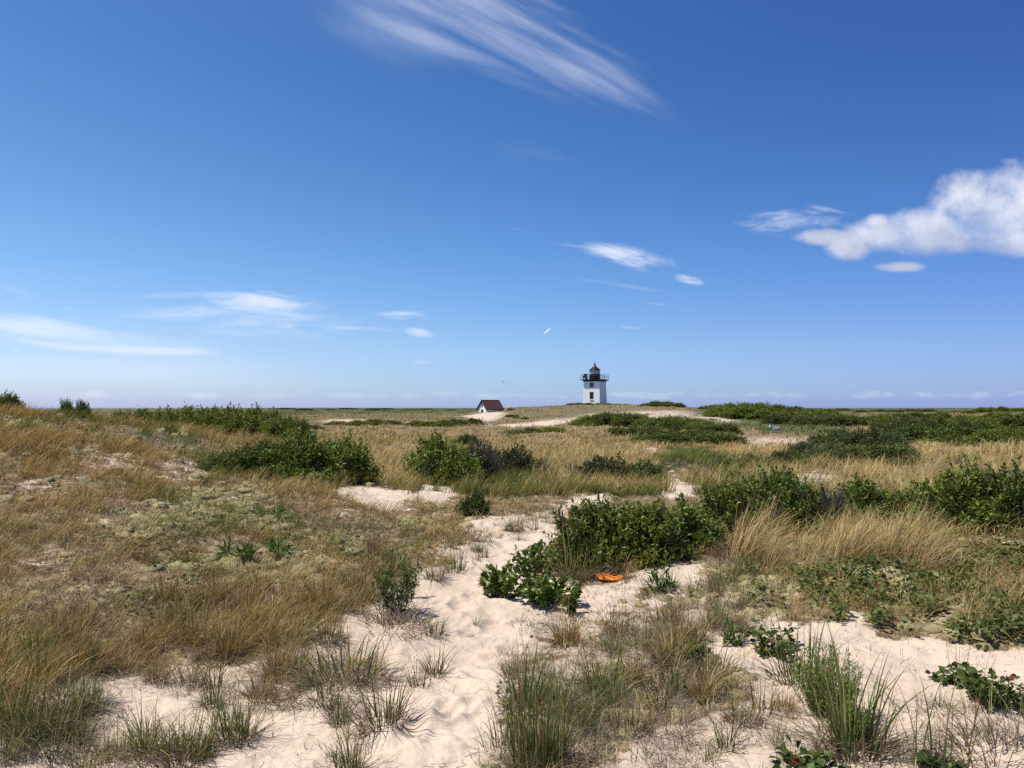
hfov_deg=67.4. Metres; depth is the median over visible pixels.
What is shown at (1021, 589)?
golden grass tuft
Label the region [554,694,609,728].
beach grass tuft
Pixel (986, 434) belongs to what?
dune shrub
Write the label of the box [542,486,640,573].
bayberry shrub
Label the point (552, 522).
beach grass tuft
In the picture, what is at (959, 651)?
beach grass tuft
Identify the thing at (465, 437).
bayberry shrub
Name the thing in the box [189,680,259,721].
beach grass tuft
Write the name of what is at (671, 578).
beach grass tuft
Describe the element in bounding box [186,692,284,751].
beach grass tuft
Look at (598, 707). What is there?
beach grass tuft
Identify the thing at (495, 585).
bayberry seedling
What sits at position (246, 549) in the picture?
rosette plant
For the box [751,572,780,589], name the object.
beach grass tuft
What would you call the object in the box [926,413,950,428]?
dune shrub
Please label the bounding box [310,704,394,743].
beach grass tuft
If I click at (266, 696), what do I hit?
brown grass tuft
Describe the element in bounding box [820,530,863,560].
golden grass tuft
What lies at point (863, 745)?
beach grass tuft
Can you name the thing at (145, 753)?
beach grass tuft
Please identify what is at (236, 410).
dune shrub
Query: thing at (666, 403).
dune shrub
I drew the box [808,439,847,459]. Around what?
dune shrub
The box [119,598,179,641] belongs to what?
brown grass tuft
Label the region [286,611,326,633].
beach grass tuft
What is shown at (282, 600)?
beach grass tuft
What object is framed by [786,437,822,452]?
dune shrub
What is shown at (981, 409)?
dune shrub
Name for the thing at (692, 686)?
brown grass tuft
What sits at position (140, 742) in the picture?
beach grass tuft
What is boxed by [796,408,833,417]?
dune shrub
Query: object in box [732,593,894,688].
beach grass tuft
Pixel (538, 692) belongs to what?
beach grass tuft
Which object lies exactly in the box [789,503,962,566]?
golden grass tuft
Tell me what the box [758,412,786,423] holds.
dune shrub
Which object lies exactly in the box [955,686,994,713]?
beach grass tuft
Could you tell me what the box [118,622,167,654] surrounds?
brown grass tuft
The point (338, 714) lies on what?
beach grass tuft
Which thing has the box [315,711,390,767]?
beach grass tuft
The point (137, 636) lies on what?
brown grass tuft
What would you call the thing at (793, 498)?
bayberry shrub
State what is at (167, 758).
beach grass tuft
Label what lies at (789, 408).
dune shrub
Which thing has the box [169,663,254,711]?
beach grass tuft
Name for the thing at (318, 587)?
brown grass tuft
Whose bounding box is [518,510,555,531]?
beach grass tuft
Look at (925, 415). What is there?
dune shrub
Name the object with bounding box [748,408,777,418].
dune shrub
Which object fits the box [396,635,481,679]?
beach grass tuft
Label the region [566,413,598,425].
dune shrub
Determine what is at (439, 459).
bayberry shrub
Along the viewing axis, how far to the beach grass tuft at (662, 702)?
4.07 m
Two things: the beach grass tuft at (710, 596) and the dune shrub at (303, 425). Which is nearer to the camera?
the beach grass tuft at (710, 596)
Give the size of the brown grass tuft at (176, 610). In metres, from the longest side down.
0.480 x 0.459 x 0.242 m
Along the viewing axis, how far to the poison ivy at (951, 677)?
4.25 m
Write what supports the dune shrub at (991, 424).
on the ground at (464, 599)
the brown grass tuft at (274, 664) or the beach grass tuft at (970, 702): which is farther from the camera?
the brown grass tuft at (274, 664)
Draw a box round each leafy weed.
[369,545,420,615]
[398,554,424,596]
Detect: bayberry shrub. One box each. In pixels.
[192,451,241,475]
[216,434,292,478]
[252,426,346,484]
[306,427,384,485]
[399,426,485,485]
[451,432,474,445]
[453,487,492,516]
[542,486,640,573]
[593,487,702,571]
[626,455,669,481]
[670,492,731,554]
[691,462,789,541]
[745,459,832,535]
[828,472,899,524]
[877,488,918,522]
[900,478,935,520]
[907,453,1011,538]
[954,454,1023,536]
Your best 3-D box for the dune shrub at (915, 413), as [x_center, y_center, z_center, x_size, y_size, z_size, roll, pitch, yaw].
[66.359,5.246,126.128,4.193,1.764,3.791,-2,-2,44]
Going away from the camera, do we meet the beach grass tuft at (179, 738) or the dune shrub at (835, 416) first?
the beach grass tuft at (179, 738)
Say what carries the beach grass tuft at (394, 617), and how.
on the ground at (464, 599)
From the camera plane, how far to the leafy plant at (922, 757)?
3.32 m
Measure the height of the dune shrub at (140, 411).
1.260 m
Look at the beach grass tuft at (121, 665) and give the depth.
4.44 m
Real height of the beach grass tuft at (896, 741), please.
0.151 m
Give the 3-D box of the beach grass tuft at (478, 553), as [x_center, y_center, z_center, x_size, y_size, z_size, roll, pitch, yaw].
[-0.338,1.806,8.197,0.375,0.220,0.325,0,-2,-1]
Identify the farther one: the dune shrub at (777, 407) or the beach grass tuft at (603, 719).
the dune shrub at (777, 407)
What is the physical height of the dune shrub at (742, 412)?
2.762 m
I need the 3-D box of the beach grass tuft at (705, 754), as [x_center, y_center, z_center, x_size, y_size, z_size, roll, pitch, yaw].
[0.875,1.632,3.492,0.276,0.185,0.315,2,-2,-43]
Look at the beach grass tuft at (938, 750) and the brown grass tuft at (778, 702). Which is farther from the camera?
the brown grass tuft at (778, 702)
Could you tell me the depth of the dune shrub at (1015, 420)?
60.33 m
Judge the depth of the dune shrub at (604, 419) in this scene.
96.56 m
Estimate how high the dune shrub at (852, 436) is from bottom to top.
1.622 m
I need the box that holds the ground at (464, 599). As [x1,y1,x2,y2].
[0,405,1023,767]
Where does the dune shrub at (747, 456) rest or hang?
on the ground at (464, 599)
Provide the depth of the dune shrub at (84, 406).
18.52 m
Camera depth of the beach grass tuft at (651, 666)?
4.68 m
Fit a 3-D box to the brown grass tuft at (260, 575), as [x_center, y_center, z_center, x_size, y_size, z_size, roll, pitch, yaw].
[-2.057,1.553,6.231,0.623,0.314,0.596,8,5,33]
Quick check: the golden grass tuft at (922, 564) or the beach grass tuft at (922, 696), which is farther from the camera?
the golden grass tuft at (922, 564)
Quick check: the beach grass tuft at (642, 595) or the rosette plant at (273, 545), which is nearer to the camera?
the beach grass tuft at (642, 595)
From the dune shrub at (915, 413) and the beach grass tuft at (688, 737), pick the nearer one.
the beach grass tuft at (688, 737)
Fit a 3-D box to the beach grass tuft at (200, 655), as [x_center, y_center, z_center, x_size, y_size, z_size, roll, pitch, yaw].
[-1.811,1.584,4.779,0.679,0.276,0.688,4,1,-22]
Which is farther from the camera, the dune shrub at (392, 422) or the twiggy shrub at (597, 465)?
the dune shrub at (392, 422)
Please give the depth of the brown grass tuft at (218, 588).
5.84 m
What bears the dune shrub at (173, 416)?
on the ground at (464, 599)
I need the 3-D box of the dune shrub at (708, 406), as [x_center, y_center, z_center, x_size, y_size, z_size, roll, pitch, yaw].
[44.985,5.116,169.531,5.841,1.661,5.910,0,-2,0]
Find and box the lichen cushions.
[0,413,1023,767]
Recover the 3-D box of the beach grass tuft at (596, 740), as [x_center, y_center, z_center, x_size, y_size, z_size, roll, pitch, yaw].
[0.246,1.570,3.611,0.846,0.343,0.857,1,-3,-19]
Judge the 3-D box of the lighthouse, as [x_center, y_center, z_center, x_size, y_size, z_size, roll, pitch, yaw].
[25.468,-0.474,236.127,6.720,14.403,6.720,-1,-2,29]
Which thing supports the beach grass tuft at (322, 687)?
on the ground at (464, 599)
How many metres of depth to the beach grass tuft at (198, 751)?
3.42 m
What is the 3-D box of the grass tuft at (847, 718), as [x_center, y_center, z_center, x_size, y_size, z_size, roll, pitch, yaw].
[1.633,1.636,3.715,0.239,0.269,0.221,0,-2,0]
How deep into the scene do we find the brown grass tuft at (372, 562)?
7.21 m
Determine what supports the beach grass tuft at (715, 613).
on the ground at (464, 599)
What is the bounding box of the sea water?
[26,408,149,408]
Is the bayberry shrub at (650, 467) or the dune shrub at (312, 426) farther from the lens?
the dune shrub at (312, 426)
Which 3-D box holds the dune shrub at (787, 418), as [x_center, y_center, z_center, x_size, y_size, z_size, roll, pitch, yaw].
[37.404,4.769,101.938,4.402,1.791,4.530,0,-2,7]
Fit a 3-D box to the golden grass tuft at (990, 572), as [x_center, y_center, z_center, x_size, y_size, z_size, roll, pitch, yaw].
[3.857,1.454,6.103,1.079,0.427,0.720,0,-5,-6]
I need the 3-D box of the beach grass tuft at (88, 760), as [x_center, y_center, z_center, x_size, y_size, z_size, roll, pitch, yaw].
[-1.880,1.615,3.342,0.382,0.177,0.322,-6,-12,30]
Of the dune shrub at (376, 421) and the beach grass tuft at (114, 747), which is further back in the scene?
the dune shrub at (376, 421)
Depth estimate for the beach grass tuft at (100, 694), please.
3.84 m
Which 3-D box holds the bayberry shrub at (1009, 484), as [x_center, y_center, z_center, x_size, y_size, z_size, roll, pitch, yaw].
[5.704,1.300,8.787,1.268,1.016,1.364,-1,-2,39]
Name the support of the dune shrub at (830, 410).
on the ground at (464, 599)
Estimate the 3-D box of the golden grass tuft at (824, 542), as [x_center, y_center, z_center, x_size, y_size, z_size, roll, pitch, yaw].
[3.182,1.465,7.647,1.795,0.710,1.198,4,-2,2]
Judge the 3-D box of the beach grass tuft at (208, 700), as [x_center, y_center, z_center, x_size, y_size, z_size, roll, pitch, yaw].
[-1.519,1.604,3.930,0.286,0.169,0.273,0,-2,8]
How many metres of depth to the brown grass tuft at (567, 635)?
5.43 m
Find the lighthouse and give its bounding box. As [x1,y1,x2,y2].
[580,363,607,403]
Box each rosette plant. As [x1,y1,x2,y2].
[212,534,238,557]
[230,537,265,562]
[247,503,290,520]
[261,536,298,558]
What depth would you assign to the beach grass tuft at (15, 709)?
3.68 m
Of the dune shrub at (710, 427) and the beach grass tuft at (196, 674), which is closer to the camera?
the beach grass tuft at (196, 674)
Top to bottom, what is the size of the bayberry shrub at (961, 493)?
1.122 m
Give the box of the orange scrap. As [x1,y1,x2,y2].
[596,573,624,580]
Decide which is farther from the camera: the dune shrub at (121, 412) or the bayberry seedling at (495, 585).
the dune shrub at (121, 412)
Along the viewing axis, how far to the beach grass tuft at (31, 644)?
4.42 m
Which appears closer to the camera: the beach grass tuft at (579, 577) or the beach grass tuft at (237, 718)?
the beach grass tuft at (237, 718)
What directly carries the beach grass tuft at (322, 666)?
on the ground at (464, 599)
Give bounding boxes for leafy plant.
[768,735,848,767]
[914,749,962,767]
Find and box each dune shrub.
[0,390,27,412]
[57,397,75,415]
[69,397,92,417]
[109,408,131,420]
[129,405,153,422]
[142,411,180,425]
[152,404,181,424]
[173,401,200,420]
[177,412,207,427]
[195,408,233,431]
[196,402,227,415]
[215,402,243,420]
[215,410,271,436]
[242,402,268,418]
[256,414,293,439]
[257,406,282,420]
[279,412,298,430]
[289,415,317,442]
[309,424,325,428]
[322,420,347,424]
[339,420,373,425]
[365,418,388,424]
[384,419,402,424]
[402,420,426,425]
[410,420,444,426]
[433,419,455,426]
[449,418,475,425]
[467,417,485,424]
[499,429,523,433]
[522,426,544,432]
[541,427,573,432]
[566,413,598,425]
[583,411,626,425]
[603,426,625,436]
[610,410,647,427]
[620,425,638,436]
[627,434,646,441]
[629,418,649,427]
[632,433,669,443]
[633,425,659,435]
[637,413,651,419]
[639,429,667,434]
[641,416,680,427]
[644,431,691,444]
[645,400,664,406]
[655,415,681,430]
[659,400,675,406]
[666,420,693,430]
[668,430,686,433]
[674,402,686,407]
[676,437,692,444]
[680,421,705,430]
[681,428,710,433]
[682,418,705,422]
[682,429,703,439]
[688,434,715,443]
[693,431,737,443]
[696,423,724,431]
[699,420,720,425]
[700,405,723,416]
[702,404,725,409]
[708,455,735,468]
[713,422,743,434]
[713,432,747,444]
[717,404,762,419]
[720,402,737,407]
[724,458,759,468]
[732,452,772,466]
[737,402,756,409]
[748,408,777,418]
[752,401,775,411]
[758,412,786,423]
[759,453,783,464]
[768,403,785,411]
[771,448,796,463]
[777,405,809,412]
[777,409,807,416]
[783,413,806,423]
[783,448,812,462]
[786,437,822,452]
[787,413,815,424]
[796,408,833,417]
[798,413,841,425]
[806,428,853,445]
[807,408,824,411]
[807,443,824,457]
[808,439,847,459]
[817,443,862,464]
[820,414,847,425]
[823,409,838,413]
[824,425,850,444]
[824,425,876,448]
[828,415,862,425]
[833,407,853,410]
[833,412,857,417]
[833,444,890,464]
[851,418,869,425]
[852,425,903,446]
[862,442,904,464]
[863,414,886,419]
[863,416,895,434]
[866,411,897,428]
[869,409,888,411]
[875,412,922,433]
[877,430,913,447]
[877,442,929,464]
[887,409,908,411]
[889,423,936,440]
[890,412,911,419]
[902,426,958,444]
[903,409,919,411]
[906,411,924,418]
[909,415,938,430]
[914,413,931,419]
[918,409,936,411]
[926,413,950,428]
[931,411,953,418]
[934,423,972,439]
[947,413,977,422]
[951,417,982,428]
[952,423,987,445]
[956,428,1003,446]
[960,410,976,413]
[967,417,1017,430]
[969,407,994,411]
[976,410,1014,420]
[991,412,1023,428]
[992,423,1018,444]
[993,406,1011,411]
[1007,425,1023,445]
[1010,407,1023,411]
[1012,431,1023,444]
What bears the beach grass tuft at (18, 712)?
on the ground at (464, 599)
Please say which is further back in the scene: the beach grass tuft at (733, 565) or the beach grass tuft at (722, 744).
the beach grass tuft at (733, 565)
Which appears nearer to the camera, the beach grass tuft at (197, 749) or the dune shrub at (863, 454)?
the beach grass tuft at (197, 749)
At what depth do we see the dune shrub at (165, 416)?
26.86 m
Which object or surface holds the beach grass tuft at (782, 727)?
on the ground at (464, 599)
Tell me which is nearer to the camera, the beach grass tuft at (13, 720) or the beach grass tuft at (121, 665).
the beach grass tuft at (13, 720)
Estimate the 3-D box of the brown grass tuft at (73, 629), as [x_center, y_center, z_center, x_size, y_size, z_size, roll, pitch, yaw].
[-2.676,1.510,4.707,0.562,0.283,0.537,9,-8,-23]
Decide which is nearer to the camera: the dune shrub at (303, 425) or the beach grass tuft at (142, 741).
the beach grass tuft at (142, 741)
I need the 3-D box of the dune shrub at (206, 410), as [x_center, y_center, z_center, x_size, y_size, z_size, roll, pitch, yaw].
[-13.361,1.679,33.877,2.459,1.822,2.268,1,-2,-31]
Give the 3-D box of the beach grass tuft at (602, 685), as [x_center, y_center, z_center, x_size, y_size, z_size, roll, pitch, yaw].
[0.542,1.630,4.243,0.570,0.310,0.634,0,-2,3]
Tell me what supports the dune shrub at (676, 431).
on the ground at (464, 599)
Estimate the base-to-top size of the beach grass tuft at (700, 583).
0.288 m
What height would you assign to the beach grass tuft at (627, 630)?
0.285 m
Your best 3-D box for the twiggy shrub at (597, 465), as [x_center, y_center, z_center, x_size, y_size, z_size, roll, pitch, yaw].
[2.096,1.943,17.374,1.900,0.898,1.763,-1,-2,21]
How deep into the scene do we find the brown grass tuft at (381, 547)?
8.00 m
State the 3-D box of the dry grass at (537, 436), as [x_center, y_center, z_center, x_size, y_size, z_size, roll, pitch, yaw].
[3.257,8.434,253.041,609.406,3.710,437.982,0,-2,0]
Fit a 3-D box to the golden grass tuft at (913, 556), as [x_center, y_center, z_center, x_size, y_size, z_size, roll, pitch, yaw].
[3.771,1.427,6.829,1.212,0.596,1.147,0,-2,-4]
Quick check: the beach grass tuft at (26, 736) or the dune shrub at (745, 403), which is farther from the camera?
the dune shrub at (745, 403)
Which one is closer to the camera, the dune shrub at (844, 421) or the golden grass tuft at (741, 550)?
the golden grass tuft at (741, 550)
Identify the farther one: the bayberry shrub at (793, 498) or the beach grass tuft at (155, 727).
the bayberry shrub at (793, 498)
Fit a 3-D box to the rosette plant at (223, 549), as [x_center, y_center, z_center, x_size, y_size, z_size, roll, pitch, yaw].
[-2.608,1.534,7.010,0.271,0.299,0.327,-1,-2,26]
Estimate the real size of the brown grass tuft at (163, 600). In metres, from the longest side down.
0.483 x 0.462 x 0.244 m
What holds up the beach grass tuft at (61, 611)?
on the ground at (464, 599)
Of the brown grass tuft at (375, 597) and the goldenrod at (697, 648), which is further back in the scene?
the brown grass tuft at (375, 597)
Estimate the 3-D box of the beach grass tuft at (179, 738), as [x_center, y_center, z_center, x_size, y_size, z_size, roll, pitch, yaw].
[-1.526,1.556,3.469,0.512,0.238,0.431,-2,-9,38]
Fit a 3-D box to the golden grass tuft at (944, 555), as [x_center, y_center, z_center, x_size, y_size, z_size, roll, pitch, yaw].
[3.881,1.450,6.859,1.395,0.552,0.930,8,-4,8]
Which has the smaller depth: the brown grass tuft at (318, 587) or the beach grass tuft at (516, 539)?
the brown grass tuft at (318, 587)
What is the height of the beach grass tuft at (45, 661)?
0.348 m
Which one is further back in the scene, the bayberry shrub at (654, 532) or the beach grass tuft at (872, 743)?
the bayberry shrub at (654, 532)
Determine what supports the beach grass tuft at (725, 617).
on the ground at (464, 599)
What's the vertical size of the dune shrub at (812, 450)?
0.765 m
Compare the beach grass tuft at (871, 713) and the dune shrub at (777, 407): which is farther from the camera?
the dune shrub at (777, 407)
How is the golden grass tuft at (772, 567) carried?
on the ground at (464, 599)
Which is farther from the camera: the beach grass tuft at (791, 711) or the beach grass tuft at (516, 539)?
the beach grass tuft at (516, 539)
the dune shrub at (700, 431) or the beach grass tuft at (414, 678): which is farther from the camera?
the dune shrub at (700, 431)
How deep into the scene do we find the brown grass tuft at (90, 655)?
4.36 m
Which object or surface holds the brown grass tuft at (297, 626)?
on the ground at (464, 599)
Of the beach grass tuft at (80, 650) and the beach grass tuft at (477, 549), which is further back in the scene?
the beach grass tuft at (477, 549)
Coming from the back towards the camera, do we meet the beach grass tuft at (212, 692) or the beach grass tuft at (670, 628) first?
the beach grass tuft at (670, 628)
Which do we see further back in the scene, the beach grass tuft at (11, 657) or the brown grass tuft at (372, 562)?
the brown grass tuft at (372, 562)
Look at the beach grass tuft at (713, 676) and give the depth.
4.33 m
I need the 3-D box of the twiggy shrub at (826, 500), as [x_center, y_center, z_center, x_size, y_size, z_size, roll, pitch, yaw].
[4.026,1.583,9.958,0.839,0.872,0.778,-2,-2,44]
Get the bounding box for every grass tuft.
[0,610,66,661]
[0,637,114,760]
[0,639,37,672]
[0,644,105,692]
[0,656,55,740]
[0,659,127,734]
[0,673,146,767]
[0,693,30,737]
[0,696,46,732]
[0,714,39,763]
[0,723,33,766]
[0,731,41,766]
[1,606,71,665]
[1,702,33,736]
[2,632,102,687]
[2,710,53,751]
[4,604,96,647]
[5,658,129,711]
[11,612,80,649]
[14,630,87,684]
[15,587,103,632]
[16,705,79,741]
[21,652,76,683]
[23,624,122,678]
[26,713,151,767]
[33,600,102,631]
[33,652,131,720]
[34,683,98,728]
[35,612,114,650]
[39,641,125,680]
[40,680,97,745]
[42,698,116,747]
[54,717,118,754]
[56,592,113,626]
[57,616,123,680]
[57,693,201,767]
[60,740,114,767]
[68,673,137,717]
[71,640,152,679]
[73,629,142,669]
[87,718,145,766]
[89,714,146,766]
[101,717,167,761]
[103,690,185,751]
[105,676,246,767]
[105,721,165,767]
[114,618,166,654]
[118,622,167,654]
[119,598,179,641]
[126,566,205,609]
[131,654,183,684]
[134,729,175,763]
[140,701,217,759]
[145,582,183,603]
[149,593,199,623]
[153,609,220,648]
[155,590,223,637]
[162,713,265,763]
[166,578,229,610]
[166,653,223,688]
[166,670,290,752]
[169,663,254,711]
[170,613,274,664]
[173,730,217,761]
[174,697,266,760]
[178,616,260,668]
[182,683,235,711]
[185,563,242,602]
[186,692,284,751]
[188,577,257,608]
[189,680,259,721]
[190,644,248,694]
[203,695,252,737]
[208,571,285,613]
[208,626,254,651]
[224,666,301,714]
[226,602,265,629]
[229,578,307,615]
[230,628,324,692]
[233,621,267,645]
[236,615,298,662]
[238,673,313,714]
[239,558,284,595]
[239,641,429,718]
[244,615,432,704]
[244,620,325,675]
[254,653,291,678]
[264,614,299,635]
[273,573,320,613]
[274,655,342,698]
[276,617,317,649]
[279,665,311,686]
[285,568,322,590]
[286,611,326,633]
[289,576,350,605]
[292,607,360,645]
[293,571,362,614]
[294,670,386,731]
[301,652,464,742]
[302,674,352,712]
[305,666,341,702]
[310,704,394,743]
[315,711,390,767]
[318,732,340,763]
[324,555,378,595]
[327,586,460,651]
[337,570,378,607]
[355,549,393,574]
[356,530,397,557]
[357,572,384,602]
[359,524,420,560]
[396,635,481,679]
[400,653,442,688]
[416,611,455,641]
[417,549,458,581]
[427,539,476,574]
[453,630,626,767]
[464,681,537,767]
[467,534,484,552]
[467,547,483,560]
[469,626,589,722]
[470,523,499,545]
[473,544,496,557]
[491,632,562,681]
[493,682,644,767]
[499,510,529,532]
[511,529,530,540]
[513,659,566,700]
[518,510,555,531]
[523,652,598,713]
[526,606,603,651]
[527,661,631,726]
[530,512,634,582]
[537,505,554,518]
[542,506,555,523]
[544,502,566,514]
[547,625,677,693]
[552,691,606,739]
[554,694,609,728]
[562,544,618,579]
[563,650,639,695]
[571,617,648,654]
[572,657,643,710]
[573,686,635,720]
[574,681,681,747]
[577,620,637,656]
[577,667,649,716]
[577,705,629,749]
[583,634,720,692]
[587,599,637,638]
[589,625,639,657]
[590,607,663,644]
[591,641,660,689]
[605,614,673,650]
[619,660,698,715]
[626,610,671,634]
[629,592,683,626]
[629,616,704,665]
[630,573,671,599]
[630,616,718,655]
[630,722,657,764]
[631,684,716,745]
[633,638,713,702]
[637,667,695,718]
[643,613,680,640]
[646,588,695,610]
[648,591,693,628]
[651,729,678,767]
[652,604,722,648]
[658,563,685,588]
[658,610,749,643]
[659,620,690,638]
[666,625,763,683]
[671,671,721,707]
[671,720,701,752]
[681,570,704,597]
[681,592,704,608]
[683,697,761,759]
[685,493,806,561]
[685,506,816,565]
[689,601,763,631]
[689,729,732,764]
[690,587,719,603]
[691,567,718,588]
[692,558,748,584]
[692,598,737,632]
[692,657,749,697]
[693,594,740,629]
[694,566,743,593]
[696,584,744,613]
[702,681,781,730]
[704,568,727,582]
[705,566,744,586]
[705,580,725,600]
[705,605,770,630]
[708,593,728,615]
[712,561,751,585]
[713,517,830,567]
[713,658,792,723]
[715,579,768,611]
[716,484,829,552]
[718,549,750,577]
[718,549,771,575]
[728,526,842,575]
[730,526,821,566]
[732,584,768,606]
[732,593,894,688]
[732,613,976,767]
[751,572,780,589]
[751,722,800,751]
[765,687,806,717]
[767,692,809,725]
[770,712,794,737]
[770,728,804,767]
[778,503,870,560]
[782,503,870,545]
[788,503,906,567]
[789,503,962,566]
[795,538,861,574]
[797,524,840,554]
[798,688,891,747]
[799,504,901,558]
[804,720,840,755]
[816,711,863,764]
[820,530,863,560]
[824,697,871,744]
[829,675,890,767]
[839,641,996,767]
[849,504,969,569]
[850,685,908,730]
[856,499,1009,564]
[861,513,904,545]
[870,494,991,556]
[876,515,943,558]
[876,518,985,571]
[879,531,971,577]
[881,729,909,751]
[882,693,940,767]
[884,497,985,551]
[886,668,1023,767]
[890,522,993,572]
[894,498,996,545]
[902,718,1012,767]
[912,686,975,722]
[913,577,1020,631]
[913,685,934,708]
[944,566,1009,607]
[945,564,1023,618]
[946,624,972,663]
[949,656,1022,718]
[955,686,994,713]
[960,553,1023,591]
[998,559,1023,587]
[1000,681,1023,722]
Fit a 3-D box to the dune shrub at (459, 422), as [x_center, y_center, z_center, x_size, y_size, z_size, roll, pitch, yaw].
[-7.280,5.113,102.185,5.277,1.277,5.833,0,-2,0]
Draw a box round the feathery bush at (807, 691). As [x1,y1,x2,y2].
[789,636,863,718]
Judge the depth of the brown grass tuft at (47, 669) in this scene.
4.14 m
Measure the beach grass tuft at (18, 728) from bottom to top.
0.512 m
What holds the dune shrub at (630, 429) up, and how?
on the ground at (464, 599)
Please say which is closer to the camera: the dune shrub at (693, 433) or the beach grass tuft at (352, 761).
the beach grass tuft at (352, 761)
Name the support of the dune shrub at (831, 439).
on the ground at (464, 599)
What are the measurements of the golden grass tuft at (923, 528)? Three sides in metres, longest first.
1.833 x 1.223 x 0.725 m
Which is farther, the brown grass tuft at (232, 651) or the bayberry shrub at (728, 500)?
the bayberry shrub at (728, 500)
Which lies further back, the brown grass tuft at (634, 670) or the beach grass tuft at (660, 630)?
the beach grass tuft at (660, 630)
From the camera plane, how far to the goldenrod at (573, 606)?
6.22 m
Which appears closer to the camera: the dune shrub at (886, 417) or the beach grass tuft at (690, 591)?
the beach grass tuft at (690, 591)
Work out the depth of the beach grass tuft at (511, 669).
4.69 m
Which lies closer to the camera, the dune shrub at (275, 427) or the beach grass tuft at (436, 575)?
the beach grass tuft at (436, 575)
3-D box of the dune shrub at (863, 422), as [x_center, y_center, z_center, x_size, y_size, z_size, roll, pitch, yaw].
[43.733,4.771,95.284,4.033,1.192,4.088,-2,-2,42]
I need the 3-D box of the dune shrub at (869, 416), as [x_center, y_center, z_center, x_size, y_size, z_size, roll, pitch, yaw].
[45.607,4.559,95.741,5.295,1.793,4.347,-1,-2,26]
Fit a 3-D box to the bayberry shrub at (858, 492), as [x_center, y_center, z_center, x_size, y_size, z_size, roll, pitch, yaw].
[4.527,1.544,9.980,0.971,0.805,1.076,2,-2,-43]
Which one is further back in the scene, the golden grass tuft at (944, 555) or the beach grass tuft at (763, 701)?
the golden grass tuft at (944, 555)
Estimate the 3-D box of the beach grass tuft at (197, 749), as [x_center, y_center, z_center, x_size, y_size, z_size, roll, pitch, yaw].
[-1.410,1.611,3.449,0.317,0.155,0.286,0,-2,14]
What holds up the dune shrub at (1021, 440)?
on the ground at (464, 599)
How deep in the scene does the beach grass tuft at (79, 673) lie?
4.28 m
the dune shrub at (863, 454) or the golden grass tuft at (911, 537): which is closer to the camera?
the golden grass tuft at (911, 537)
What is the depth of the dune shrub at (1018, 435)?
34.26 m
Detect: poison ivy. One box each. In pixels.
[751,631,794,661]
[925,661,979,688]
[956,664,1023,711]
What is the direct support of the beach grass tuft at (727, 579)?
on the ground at (464, 599)
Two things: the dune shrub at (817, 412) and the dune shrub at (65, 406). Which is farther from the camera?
the dune shrub at (817, 412)
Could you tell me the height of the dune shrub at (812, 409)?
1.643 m
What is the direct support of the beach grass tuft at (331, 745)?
on the ground at (464, 599)
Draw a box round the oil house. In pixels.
[476,400,503,412]
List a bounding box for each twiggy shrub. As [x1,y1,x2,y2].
[461,426,512,483]
[490,439,551,475]
[565,451,632,480]
[811,478,856,524]
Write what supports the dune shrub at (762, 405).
on the ground at (464, 599)
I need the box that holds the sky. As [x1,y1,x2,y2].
[0,0,1023,407]
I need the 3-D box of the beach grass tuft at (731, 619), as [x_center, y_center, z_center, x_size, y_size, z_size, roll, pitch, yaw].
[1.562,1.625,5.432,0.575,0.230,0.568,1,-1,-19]
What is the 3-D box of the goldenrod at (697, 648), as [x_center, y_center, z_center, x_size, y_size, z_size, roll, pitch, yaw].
[1.131,1.702,4.881,0.229,0.169,0.250,2,-2,-43]
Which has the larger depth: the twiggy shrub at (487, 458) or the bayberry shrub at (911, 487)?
the twiggy shrub at (487, 458)
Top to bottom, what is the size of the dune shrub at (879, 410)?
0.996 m
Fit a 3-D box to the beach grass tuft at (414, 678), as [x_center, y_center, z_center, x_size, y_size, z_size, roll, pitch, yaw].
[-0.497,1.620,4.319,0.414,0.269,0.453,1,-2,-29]
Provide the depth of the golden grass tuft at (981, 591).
5.68 m
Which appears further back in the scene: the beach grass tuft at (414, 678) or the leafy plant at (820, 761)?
the beach grass tuft at (414, 678)
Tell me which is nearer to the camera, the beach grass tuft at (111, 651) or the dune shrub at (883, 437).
the beach grass tuft at (111, 651)
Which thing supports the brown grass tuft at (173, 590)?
on the ground at (464, 599)
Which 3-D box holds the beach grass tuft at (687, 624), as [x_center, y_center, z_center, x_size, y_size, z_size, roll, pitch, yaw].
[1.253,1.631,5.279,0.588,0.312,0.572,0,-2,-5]
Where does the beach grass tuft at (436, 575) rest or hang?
on the ground at (464, 599)
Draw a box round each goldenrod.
[561,588,578,614]
[641,566,680,592]
[673,635,713,659]
[719,617,749,646]
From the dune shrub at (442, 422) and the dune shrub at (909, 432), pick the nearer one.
the dune shrub at (909, 432)
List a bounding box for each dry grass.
[0,400,1023,502]
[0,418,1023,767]
[38,404,1023,447]
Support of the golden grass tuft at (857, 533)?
on the ground at (464, 599)
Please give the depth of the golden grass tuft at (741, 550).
7.46 m
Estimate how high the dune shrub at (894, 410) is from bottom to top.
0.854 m
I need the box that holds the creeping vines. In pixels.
[0,414,1023,749]
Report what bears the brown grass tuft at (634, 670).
on the ground at (464, 599)
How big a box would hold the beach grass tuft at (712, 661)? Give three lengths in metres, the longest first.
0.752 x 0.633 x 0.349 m
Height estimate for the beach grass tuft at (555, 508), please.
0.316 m
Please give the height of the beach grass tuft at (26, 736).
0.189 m
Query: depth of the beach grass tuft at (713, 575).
6.86 m
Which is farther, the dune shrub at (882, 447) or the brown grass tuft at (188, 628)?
the dune shrub at (882, 447)
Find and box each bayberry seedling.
[477,559,533,598]
[510,538,558,579]
[515,569,582,608]

